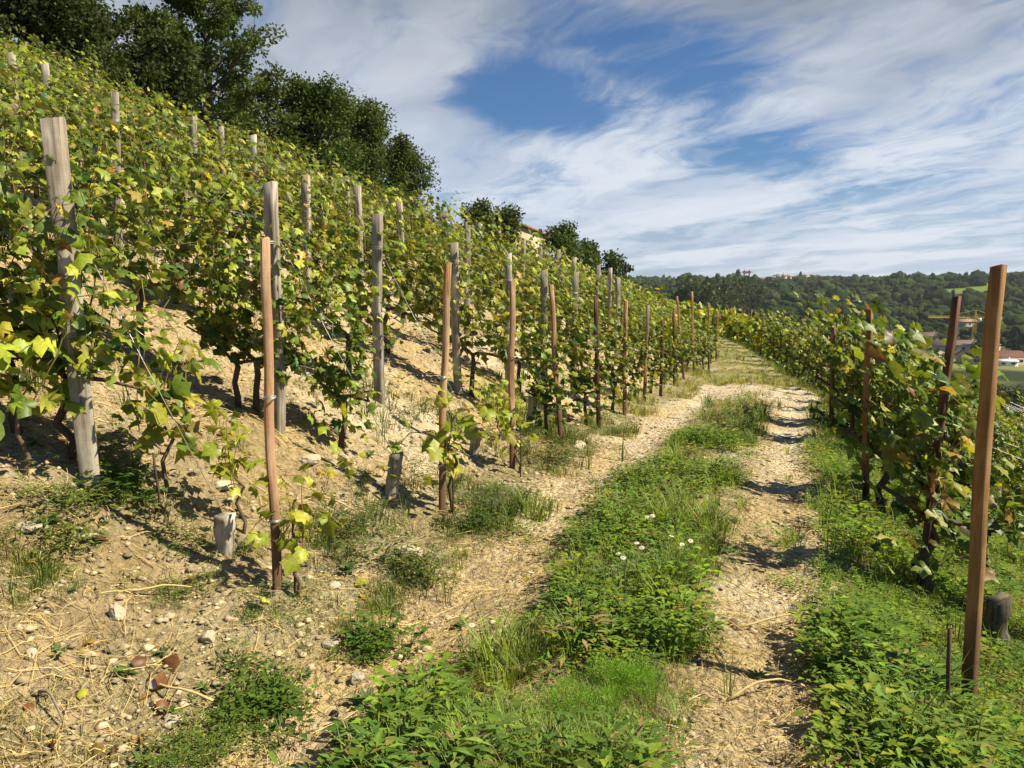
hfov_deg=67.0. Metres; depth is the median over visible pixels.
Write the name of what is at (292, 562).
grapevine
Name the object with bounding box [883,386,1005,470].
grapevine
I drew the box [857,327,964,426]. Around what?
grapevine
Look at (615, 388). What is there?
grapevine
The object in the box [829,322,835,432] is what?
vine stake
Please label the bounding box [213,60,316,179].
tree
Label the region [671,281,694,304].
ridge tree
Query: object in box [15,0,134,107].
tree
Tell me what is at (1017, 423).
grapevine
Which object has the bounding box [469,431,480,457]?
anchor stump
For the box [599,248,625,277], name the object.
shrub
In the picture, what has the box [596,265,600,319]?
trellis post
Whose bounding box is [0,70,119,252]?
grapevine
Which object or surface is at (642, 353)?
grapevine
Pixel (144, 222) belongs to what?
trellis wire
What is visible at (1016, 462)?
grapevine
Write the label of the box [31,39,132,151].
grapevine
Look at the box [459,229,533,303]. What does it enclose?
grapevine
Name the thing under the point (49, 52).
grapevine
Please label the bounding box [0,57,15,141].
grapevine
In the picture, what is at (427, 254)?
grapevine
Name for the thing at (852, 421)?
vine stake
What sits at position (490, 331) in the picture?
anchor wire
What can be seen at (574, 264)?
trellis post
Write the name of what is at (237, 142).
grapevine
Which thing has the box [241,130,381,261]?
grapevine
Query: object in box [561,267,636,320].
grapevine
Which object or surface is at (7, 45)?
grapevine
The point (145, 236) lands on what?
grapevine
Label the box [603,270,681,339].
grapevine
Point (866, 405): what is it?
vine stake
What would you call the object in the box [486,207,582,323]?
grapevine
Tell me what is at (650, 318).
grapevine
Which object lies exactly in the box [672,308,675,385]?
vine stake
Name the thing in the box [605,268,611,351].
trellis post
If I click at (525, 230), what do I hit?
stucco house
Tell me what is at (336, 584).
stone
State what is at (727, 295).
ridge tree
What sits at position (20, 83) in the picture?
grapevine
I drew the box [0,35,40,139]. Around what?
grapevine
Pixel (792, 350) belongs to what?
vine stake
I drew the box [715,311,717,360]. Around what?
vine stake
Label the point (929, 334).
long shed
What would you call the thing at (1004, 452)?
trellis wire
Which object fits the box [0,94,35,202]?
grapevine
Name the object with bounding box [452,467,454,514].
iron rod
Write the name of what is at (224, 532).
anchor stump
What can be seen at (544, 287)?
trellis post
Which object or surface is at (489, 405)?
grapevine
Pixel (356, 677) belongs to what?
stone
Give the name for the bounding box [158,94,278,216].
grapevine
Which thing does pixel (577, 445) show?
stone
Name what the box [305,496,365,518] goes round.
dry stalk
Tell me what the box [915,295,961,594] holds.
vine stake
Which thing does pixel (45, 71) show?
trellis post
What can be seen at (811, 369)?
grapevine
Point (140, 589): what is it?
dry stalk
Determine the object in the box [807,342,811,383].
vine stake
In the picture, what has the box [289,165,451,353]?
grapevine
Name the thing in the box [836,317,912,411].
grapevine
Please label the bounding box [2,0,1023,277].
sky
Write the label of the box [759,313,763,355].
vine stake
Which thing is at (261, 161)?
grapevine
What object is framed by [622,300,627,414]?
vine stake
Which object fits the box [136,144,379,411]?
grapevine
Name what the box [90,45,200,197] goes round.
grapevine
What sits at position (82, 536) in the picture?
stone
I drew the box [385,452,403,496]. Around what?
anchor stump
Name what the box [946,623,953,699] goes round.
iron rod
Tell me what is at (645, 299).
grapevine
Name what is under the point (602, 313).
grapevine
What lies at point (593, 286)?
grapevine
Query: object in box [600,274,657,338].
grapevine
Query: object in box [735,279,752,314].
ridge tree
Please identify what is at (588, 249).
shrub
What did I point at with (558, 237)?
tree
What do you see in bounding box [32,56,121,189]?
grapevine
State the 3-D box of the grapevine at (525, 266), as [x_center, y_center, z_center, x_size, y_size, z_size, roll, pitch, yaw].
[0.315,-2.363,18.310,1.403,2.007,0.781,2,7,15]
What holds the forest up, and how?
on the ground at (678, 411)
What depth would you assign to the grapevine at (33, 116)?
7.55 m
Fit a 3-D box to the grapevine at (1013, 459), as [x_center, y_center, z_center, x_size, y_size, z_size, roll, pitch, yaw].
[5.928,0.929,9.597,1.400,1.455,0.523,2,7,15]
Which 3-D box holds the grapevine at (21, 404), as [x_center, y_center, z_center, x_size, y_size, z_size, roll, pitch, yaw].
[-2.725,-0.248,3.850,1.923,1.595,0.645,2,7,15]
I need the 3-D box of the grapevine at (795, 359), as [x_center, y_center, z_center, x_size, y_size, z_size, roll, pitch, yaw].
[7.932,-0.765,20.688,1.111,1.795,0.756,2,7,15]
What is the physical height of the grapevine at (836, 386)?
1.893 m
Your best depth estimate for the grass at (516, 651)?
4.34 m
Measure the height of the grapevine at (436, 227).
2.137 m
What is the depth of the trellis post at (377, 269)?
6.72 m
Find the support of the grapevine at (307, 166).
on the ground at (678, 411)
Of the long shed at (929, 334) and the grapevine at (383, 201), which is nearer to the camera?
the grapevine at (383, 201)
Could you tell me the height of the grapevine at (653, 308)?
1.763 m
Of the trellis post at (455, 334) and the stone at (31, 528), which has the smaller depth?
the stone at (31, 528)
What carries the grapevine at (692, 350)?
on the ground at (678, 411)
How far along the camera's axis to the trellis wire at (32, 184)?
3.97 m
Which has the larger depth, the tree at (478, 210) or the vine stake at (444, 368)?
the tree at (478, 210)
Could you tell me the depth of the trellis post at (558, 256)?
14.95 m
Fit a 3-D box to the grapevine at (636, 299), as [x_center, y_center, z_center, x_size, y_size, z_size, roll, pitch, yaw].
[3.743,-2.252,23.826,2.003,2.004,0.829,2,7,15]
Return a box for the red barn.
[955,350,1023,364]
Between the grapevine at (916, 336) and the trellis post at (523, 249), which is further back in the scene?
the trellis post at (523, 249)
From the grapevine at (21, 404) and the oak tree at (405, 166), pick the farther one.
the oak tree at (405, 166)
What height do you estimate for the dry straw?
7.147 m
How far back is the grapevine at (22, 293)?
3.88 m
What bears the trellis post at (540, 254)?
on the ground at (678, 411)
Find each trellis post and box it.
[7,52,25,189]
[38,62,50,116]
[39,117,100,485]
[105,92,122,244]
[189,116,199,244]
[218,126,226,225]
[250,134,258,243]
[263,181,285,433]
[301,174,310,332]
[343,176,350,275]
[353,185,363,321]
[367,213,385,404]
[396,201,406,323]
[441,211,446,298]
[450,242,462,392]
[464,221,470,334]
[477,222,481,304]
[497,229,501,311]
[504,253,512,393]
[520,239,525,318]
[538,246,541,270]
[540,269,548,404]
[556,249,560,334]
[569,271,578,389]
[570,257,576,332]
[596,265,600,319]
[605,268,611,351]
[614,277,620,366]
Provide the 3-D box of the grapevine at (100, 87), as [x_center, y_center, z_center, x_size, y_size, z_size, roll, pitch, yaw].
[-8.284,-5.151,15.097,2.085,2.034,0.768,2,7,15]
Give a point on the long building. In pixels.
(959, 347)
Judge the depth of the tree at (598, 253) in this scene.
67.13 m
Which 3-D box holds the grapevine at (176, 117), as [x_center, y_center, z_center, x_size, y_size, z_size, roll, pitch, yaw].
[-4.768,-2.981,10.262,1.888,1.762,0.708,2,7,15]
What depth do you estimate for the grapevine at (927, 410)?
9.71 m
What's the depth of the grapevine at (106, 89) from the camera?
13.54 m
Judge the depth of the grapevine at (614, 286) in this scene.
25.00 m
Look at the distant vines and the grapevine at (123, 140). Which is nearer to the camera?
the grapevine at (123, 140)
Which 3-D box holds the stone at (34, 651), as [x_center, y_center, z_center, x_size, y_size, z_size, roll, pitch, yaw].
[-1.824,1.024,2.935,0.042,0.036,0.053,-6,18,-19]
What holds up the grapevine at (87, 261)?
on the ground at (678, 411)
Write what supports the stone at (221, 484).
on the ground at (678, 411)
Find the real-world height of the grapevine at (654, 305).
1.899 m
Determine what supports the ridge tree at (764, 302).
on the ground at (678, 411)
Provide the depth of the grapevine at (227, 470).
4.23 m
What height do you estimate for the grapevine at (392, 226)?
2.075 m
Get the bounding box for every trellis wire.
[0,84,371,317]
[0,110,262,336]
[1,171,47,338]
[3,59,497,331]
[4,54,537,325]
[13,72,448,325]
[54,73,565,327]
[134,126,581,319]
[217,137,604,316]
[961,385,1023,515]
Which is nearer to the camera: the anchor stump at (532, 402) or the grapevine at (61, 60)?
the anchor stump at (532, 402)
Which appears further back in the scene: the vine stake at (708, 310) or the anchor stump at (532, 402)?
the vine stake at (708, 310)
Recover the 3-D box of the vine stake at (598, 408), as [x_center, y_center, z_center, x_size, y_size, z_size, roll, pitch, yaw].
[0.982,-0.103,9.048,0.153,1.847,0.093,-8,10,-47]
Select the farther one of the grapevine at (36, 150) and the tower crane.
the tower crane
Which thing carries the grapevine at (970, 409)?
on the ground at (678, 411)
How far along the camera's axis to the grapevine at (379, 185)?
12.61 m
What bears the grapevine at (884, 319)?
on the ground at (678, 411)
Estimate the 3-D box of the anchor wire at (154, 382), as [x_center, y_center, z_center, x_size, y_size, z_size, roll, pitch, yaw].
[-1.875,-0.140,3.936,0.799,1.625,0.022,1,7,7]
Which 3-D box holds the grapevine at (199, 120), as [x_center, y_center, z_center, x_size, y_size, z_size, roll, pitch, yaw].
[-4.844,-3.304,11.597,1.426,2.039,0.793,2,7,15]
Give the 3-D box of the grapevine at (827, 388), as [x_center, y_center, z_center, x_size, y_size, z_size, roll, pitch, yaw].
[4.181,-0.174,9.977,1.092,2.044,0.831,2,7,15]
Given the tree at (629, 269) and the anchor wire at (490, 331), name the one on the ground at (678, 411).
the tree at (629, 269)
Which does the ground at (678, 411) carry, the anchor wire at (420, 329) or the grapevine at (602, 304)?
the grapevine at (602, 304)
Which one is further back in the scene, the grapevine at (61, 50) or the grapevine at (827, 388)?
the grapevine at (61, 50)
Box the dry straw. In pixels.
[0,152,1023,767]
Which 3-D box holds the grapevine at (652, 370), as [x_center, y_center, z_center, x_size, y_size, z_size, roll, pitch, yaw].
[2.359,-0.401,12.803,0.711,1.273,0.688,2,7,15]
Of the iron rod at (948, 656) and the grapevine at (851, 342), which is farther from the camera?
the grapevine at (851, 342)
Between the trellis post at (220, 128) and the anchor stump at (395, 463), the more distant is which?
the trellis post at (220, 128)
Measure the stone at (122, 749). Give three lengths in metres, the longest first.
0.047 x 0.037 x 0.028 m
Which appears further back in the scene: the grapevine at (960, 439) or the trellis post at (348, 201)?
the trellis post at (348, 201)
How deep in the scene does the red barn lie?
477.62 m
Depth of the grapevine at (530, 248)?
12.03 m
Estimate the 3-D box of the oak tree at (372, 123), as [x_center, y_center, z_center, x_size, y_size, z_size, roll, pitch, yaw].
[-6.593,-9.158,34.276,5.134,7.172,4.706,0,7,0]
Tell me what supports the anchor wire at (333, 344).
attached to the trellis post at (271, 202)
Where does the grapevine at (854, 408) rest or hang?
on the ground at (678, 411)
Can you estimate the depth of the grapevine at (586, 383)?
9.06 m
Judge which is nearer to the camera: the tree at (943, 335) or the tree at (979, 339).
the tree at (979, 339)
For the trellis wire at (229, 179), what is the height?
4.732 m
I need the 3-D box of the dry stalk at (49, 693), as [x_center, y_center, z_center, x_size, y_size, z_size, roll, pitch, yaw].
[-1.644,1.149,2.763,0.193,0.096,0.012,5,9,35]
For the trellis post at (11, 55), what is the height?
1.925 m
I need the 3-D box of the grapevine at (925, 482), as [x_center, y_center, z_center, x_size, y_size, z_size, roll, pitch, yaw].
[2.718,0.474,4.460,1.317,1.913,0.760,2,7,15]
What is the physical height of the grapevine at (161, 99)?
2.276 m
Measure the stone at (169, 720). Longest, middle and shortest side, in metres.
0.074 x 0.071 x 0.028 m
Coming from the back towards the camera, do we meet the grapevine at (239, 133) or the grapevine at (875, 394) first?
the grapevine at (239, 133)
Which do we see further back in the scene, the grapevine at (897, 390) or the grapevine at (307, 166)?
the grapevine at (307, 166)
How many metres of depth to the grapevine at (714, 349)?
23.19 m
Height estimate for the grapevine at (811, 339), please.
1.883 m
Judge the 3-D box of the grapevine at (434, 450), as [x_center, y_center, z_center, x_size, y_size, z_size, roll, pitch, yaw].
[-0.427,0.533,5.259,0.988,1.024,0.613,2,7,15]
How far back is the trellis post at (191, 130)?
9.77 m
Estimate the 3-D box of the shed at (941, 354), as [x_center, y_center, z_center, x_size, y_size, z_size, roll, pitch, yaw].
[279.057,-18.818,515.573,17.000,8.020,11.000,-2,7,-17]
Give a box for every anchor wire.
[77,230,223,514]
[277,236,391,450]
[382,254,465,415]
[458,276,530,396]
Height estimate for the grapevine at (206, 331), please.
1.553 m
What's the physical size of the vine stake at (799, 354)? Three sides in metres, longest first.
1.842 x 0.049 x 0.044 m
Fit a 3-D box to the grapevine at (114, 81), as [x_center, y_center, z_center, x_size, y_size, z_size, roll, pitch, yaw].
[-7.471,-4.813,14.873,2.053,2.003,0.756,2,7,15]
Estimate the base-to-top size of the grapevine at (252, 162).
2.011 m
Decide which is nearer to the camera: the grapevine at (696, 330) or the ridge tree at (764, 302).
the grapevine at (696, 330)
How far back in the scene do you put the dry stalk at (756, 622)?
3.72 m
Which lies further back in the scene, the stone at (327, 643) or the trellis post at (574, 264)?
the trellis post at (574, 264)
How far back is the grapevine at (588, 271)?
13.04 m
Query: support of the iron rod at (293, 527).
on the ground at (678, 411)
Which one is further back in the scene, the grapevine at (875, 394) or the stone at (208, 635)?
the grapevine at (875, 394)
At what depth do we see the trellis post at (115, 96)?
8.48 m
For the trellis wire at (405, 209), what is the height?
4.564 m
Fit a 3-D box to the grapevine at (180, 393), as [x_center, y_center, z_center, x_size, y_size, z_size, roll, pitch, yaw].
[-2.055,-0.005,4.192,0.954,1.436,0.568,-1,7,-5]
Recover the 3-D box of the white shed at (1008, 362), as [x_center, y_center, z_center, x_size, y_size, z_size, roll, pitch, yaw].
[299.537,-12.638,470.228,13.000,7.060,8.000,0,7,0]
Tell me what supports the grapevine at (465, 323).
on the ground at (678, 411)
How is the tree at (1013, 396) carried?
on the ground at (678, 411)
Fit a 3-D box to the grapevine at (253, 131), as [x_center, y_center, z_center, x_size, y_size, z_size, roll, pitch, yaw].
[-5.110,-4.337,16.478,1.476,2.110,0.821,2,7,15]
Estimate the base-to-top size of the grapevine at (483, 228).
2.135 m
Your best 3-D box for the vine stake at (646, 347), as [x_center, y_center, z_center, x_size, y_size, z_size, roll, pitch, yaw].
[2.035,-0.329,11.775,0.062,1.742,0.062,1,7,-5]
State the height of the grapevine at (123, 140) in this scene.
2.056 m
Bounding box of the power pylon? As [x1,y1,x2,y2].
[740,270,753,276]
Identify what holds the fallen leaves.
on the ground at (678, 411)
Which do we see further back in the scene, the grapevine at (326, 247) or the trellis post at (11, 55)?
the trellis post at (11, 55)
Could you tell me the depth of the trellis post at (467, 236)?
11.21 m
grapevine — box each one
[0,13,87,198]
[0,26,97,101]
[0,28,36,68]
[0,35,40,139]
[0,41,96,114]
[0,42,92,145]
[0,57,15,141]
[0,61,76,229]
[0,64,177,237]
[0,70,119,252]
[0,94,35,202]
[0,107,206,459]
[0,154,180,434]
[0,282,155,475]
[5,32,74,103]
[7,34,259,349]
[7,53,129,160]
[12,51,139,222]
[15,36,54,68]
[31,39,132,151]
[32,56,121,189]
[35,97,261,304]
[48,250,223,495]
[57,49,134,131]
[71,66,139,144]
[82,79,172,152]
[88,47,233,220]
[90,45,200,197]
[93,93,216,216]
[101,72,144,121]
[113,80,167,145]
[121,87,273,215]
[125,64,217,164]
[135,119,290,287]
[135,205,342,409]
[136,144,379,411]
[150,96,238,201]
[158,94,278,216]
[171,120,369,324]
[198,92,319,224]
[199,120,279,185]
[201,399,280,533]
[212,121,312,229]
[218,123,265,211]
[225,144,373,320]
[229,139,358,295]
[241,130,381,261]
[245,440,354,596]
[246,130,300,180]
[256,131,362,222]
[267,146,428,370]
[268,139,353,240]
[273,138,351,252]
[287,288,403,448]
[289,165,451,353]
[308,147,431,273]
[312,159,406,245]
[314,164,414,286]
[324,171,416,258]
[341,195,504,324]
[343,181,497,326]
[345,169,453,281]
[365,198,424,266]
[366,187,430,254]
[375,387,516,511]
[377,189,477,281]
[384,191,482,297]
[387,191,571,397]
[412,197,504,310]
[427,345,541,438]
[435,200,520,306]
[450,215,570,326]
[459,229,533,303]
[467,222,581,393]
[472,223,591,318]
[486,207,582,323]
[491,379,538,473]
[509,242,555,311]
[513,250,599,361]
[515,322,613,438]
[517,257,619,366]
[526,234,605,326]
[545,259,625,329]
[553,253,606,332]
[556,315,649,424]
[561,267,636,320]
[569,280,668,345]
[573,255,652,364]
[581,274,645,315]
[589,320,646,411]
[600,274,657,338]
[602,278,666,337]
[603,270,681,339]
[615,319,661,395]
[620,277,696,357]
[620,286,666,351]
[623,290,675,340]
[634,291,666,331]
[634,321,676,393]
[636,318,696,383]
[643,293,710,350]
[664,298,702,346]
[664,322,710,376]
[675,328,712,372]
[691,322,731,369]
[702,323,724,360]
[754,311,781,361]
[761,309,790,366]
[768,314,798,371]
[769,310,811,377]
[785,318,825,389]
[788,322,819,383]
[795,291,879,438]
[803,322,841,387]
[804,328,836,390]
[805,316,847,398]
[807,307,903,460]
[830,313,893,433]
[830,314,919,406]
[830,317,960,445]
[830,326,859,401]
[832,318,999,534]
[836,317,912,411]
[850,319,932,473]
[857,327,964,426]
[865,299,1023,600]
[875,326,1023,566]
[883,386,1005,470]
[884,389,967,461]
[899,370,992,482]
[912,374,1023,567]
[933,379,1009,459]
[949,403,1023,467]
[950,418,1021,491]
[991,412,1023,500]
[991,422,1023,504]
[993,415,1022,460]
[1007,412,1023,442]
[1012,391,1023,457]
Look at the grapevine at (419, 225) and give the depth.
13.62 m
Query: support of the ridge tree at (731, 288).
on the ground at (678, 411)
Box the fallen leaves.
[20,232,1023,759]
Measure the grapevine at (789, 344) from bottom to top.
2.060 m
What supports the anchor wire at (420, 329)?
attached to the trellis post at (377, 269)
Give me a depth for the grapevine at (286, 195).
8.37 m
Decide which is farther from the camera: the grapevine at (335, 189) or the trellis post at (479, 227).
the trellis post at (479, 227)
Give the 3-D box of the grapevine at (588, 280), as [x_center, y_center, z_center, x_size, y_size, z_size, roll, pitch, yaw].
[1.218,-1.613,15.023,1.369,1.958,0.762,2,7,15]
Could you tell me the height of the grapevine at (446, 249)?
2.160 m
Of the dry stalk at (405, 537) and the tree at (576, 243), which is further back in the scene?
the tree at (576, 243)
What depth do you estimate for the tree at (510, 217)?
50.47 m
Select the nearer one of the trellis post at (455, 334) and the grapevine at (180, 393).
the grapevine at (180, 393)
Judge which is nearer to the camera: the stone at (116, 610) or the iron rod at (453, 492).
the stone at (116, 610)
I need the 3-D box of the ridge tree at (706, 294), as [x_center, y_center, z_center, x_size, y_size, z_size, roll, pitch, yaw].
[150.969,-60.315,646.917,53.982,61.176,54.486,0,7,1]
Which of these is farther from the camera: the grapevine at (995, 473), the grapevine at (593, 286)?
the grapevine at (593, 286)
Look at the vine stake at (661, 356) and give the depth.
12.73 m
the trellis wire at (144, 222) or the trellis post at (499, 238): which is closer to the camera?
the trellis wire at (144, 222)
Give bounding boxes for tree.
[0,0,135,140]
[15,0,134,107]
[76,14,231,164]
[111,0,191,130]
[143,0,288,200]
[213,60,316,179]
[261,70,370,226]
[323,95,418,208]
[375,129,440,221]
[448,197,501,244]
[489,201,525,249]
[539,220,586,267]
[552,231,584,267]
[583,241,602,273]
[617,256,635,283]
[671,275,727,309]
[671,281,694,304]
[697,276,740,310]
[723,278,750,313]
[723,279,746,308]
[729,279,753,311]
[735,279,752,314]
[739,276,770,309]
[755,278,771,308]
[842,276,850,282]
[933,327,947,339]
[972,331,982,347]
[995,383,1023,417]
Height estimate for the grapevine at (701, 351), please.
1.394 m
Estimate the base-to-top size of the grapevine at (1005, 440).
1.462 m
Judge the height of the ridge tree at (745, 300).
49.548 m
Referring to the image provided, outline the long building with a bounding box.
[915,339,1000,352]
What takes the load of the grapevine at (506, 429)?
on the ground at (678, 411)
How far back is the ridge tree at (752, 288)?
887.12 m
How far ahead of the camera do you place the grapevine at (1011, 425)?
13.51 m
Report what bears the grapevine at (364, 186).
on the ground at (678, 411)
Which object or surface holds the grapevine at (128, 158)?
on the ground at (678, 411)
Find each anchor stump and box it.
[213,512,236,556]
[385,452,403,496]
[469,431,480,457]
[526,396,536,431]
[982,592,1011,649]
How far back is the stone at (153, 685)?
2.98 m
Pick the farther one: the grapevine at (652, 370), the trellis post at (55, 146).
the grapevine at (652, 370)
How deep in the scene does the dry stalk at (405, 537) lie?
4.61 m
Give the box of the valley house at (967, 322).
[947,318,976,326]
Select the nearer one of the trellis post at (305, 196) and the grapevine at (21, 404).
the grapevine at (21, 404)
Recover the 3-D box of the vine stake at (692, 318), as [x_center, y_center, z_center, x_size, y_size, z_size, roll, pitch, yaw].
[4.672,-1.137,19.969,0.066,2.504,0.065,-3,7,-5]
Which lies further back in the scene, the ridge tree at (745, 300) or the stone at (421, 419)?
the ridge tree at (745, 300)
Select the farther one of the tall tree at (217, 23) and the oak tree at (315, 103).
the oak tree at (315, 103)
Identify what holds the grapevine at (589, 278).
on the ground at (678, 411)
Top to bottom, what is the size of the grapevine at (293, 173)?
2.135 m
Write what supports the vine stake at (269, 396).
on the ground at (678, 411)
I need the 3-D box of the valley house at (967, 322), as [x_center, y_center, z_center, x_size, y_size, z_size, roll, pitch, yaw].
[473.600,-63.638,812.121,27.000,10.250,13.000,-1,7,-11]
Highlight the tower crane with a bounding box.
[928,310,1001,339]
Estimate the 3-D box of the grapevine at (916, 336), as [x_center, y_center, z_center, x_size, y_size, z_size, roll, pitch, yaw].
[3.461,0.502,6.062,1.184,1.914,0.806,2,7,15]
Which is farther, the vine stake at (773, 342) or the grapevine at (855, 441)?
the vine stake at (773, 342)
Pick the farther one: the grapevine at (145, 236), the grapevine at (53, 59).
the grapevine at (53, 59)
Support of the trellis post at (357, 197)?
on the ground at (678, 411)
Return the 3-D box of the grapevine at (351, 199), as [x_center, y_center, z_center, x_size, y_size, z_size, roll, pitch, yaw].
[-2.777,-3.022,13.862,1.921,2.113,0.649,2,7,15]
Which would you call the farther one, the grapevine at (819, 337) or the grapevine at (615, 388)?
the grapevine at (819, 337)
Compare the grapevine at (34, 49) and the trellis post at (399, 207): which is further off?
the grapevine at (34, 49)
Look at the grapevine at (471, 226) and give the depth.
15.55 m
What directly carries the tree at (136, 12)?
on the ground at (678, 411)
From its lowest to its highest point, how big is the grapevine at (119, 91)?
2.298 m
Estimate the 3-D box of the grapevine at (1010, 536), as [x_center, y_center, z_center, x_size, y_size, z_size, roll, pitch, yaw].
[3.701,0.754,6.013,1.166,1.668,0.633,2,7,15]
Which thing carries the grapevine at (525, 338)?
on the ground at (678, 411)
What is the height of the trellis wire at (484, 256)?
4.453 m
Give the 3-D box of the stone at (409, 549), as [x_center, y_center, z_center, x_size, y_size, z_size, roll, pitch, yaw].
[-0.606,0.988,4.579,0.165,0.086,0.146,2,5,6]
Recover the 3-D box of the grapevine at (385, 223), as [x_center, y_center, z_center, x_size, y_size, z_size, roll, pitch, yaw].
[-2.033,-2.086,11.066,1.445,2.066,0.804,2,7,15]
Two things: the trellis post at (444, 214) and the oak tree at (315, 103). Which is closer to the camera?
the trellis post at (444, 214)
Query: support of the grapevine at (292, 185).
on the ground at (678, 411)
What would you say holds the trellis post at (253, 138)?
on the ground at (678, 411)
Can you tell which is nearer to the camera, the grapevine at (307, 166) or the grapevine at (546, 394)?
the grapevine at (546, 394)
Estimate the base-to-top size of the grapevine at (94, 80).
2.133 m
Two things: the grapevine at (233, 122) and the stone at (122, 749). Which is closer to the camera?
the stone at (122, 749)
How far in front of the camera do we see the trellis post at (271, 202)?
5.38 m
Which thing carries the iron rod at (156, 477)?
on the ground at (678, 411)
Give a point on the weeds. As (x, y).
(868, 648)
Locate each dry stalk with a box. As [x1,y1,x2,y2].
[38,690,65,726]
[124,584,193,591]
[152,679,227,704]
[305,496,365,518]
[384,536,407,559]
[726,678,791,701]
[735,612,807,628]
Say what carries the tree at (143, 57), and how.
on the ground at (678, 411)
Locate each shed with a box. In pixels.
[903,331,946,339]
[916,349,944,358]
[998,357,1019,365]
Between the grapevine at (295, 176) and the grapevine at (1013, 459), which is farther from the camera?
the grapevine at (295, 176)
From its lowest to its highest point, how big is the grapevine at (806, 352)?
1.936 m
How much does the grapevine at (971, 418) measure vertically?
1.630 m
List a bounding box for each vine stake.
[260,237,282,589]
[430,262,451,514]
[508,280,520,468]
[548,284,563,442]
[593,296,600,428]
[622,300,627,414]
[643,305,649,400]
[659,319,663,396]
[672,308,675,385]
[676,296,684,379]
[691,291,694,372]
[707,303,709,369]
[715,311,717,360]
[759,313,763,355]
[772,325,774,362]
[789,326,797,369]
[797,326,803,378]
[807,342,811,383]
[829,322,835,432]
[850,321,856,451]
[862,307,872,502]
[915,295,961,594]
[961,264,1006,699]
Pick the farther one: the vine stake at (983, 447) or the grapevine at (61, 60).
the grapevine at (61, 60)
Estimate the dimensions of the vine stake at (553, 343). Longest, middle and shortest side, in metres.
1.904 x 0.127 x 0.126 m
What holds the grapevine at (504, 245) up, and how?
on the ground at (678, 411)
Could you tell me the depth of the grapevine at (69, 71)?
12.09 m
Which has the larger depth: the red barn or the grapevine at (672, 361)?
the red barn
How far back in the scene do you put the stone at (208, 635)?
3.32 m
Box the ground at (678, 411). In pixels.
[0,135,1023,767]
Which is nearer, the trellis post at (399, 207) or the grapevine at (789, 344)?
the trellis post at (399, 207)
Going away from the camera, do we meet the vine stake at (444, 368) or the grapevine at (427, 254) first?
the vine stake at (444, 368)
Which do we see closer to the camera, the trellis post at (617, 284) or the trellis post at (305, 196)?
the trellis post at (305, 196)
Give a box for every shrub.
[567,237,601,270]
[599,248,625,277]
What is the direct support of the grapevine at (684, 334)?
on the ground at (678, 411)
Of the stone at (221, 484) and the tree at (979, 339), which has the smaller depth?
the stone at (221, 484)
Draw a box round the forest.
[624,269,1023,350]
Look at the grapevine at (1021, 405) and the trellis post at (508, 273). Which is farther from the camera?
the grapevine at (1021, 405)
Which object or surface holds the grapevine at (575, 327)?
on the ground at (678, 411)
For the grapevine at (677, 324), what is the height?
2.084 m
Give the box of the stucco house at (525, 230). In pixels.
[459,219,549,256]
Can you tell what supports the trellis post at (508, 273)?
on the ground at (678, 411)
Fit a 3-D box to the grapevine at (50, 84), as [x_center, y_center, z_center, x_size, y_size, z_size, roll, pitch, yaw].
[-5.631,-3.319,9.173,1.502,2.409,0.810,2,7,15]
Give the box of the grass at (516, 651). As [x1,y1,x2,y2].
[0,131,1023,767]
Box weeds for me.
[0,136,1023,767]
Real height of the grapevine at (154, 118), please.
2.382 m
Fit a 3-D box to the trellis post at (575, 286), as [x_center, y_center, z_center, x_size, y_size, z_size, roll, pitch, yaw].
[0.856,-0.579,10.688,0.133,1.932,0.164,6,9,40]
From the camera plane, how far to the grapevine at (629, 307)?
14.78 m
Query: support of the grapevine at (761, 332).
on the ground at (678, 411)
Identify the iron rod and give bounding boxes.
[152,453,160,511]
[292,523,296,595]
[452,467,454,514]
[520,435,521,476]
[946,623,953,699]
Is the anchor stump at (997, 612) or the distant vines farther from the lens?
the distant vines
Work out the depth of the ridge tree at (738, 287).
791.59 m
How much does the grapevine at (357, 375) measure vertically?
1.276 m
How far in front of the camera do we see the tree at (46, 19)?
19.00 m
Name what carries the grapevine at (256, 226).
on the ground at (678, 411)
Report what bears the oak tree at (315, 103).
on the ground at (678, 411)
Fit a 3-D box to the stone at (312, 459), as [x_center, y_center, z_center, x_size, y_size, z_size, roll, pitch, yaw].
[-1.387,0.513,5.311,0.150,0.070,0.152,2,8,18]
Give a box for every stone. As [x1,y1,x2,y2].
[16,521,42,532]
[25,648,37,659]
[67,531,98,540]
[108,604,125,620]
[115,744,126,754]
[146,678,157,689]
[162,714,181,728]
[201,630,215,642]
[214,480,233,489]
[299,454,320,464]
[322,637,338,648]
[328,581,340,587]
[350,671,364,685]
[396,543,422,557]
[413,413,424,422]
[572,440,585,449]
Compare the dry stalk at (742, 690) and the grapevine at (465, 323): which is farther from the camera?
the grapevine at (465, 323)
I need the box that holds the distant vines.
[334,204,1022,426]
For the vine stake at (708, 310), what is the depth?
21.08 m
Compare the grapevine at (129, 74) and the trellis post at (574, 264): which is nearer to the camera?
the grapevine at (129, 74)

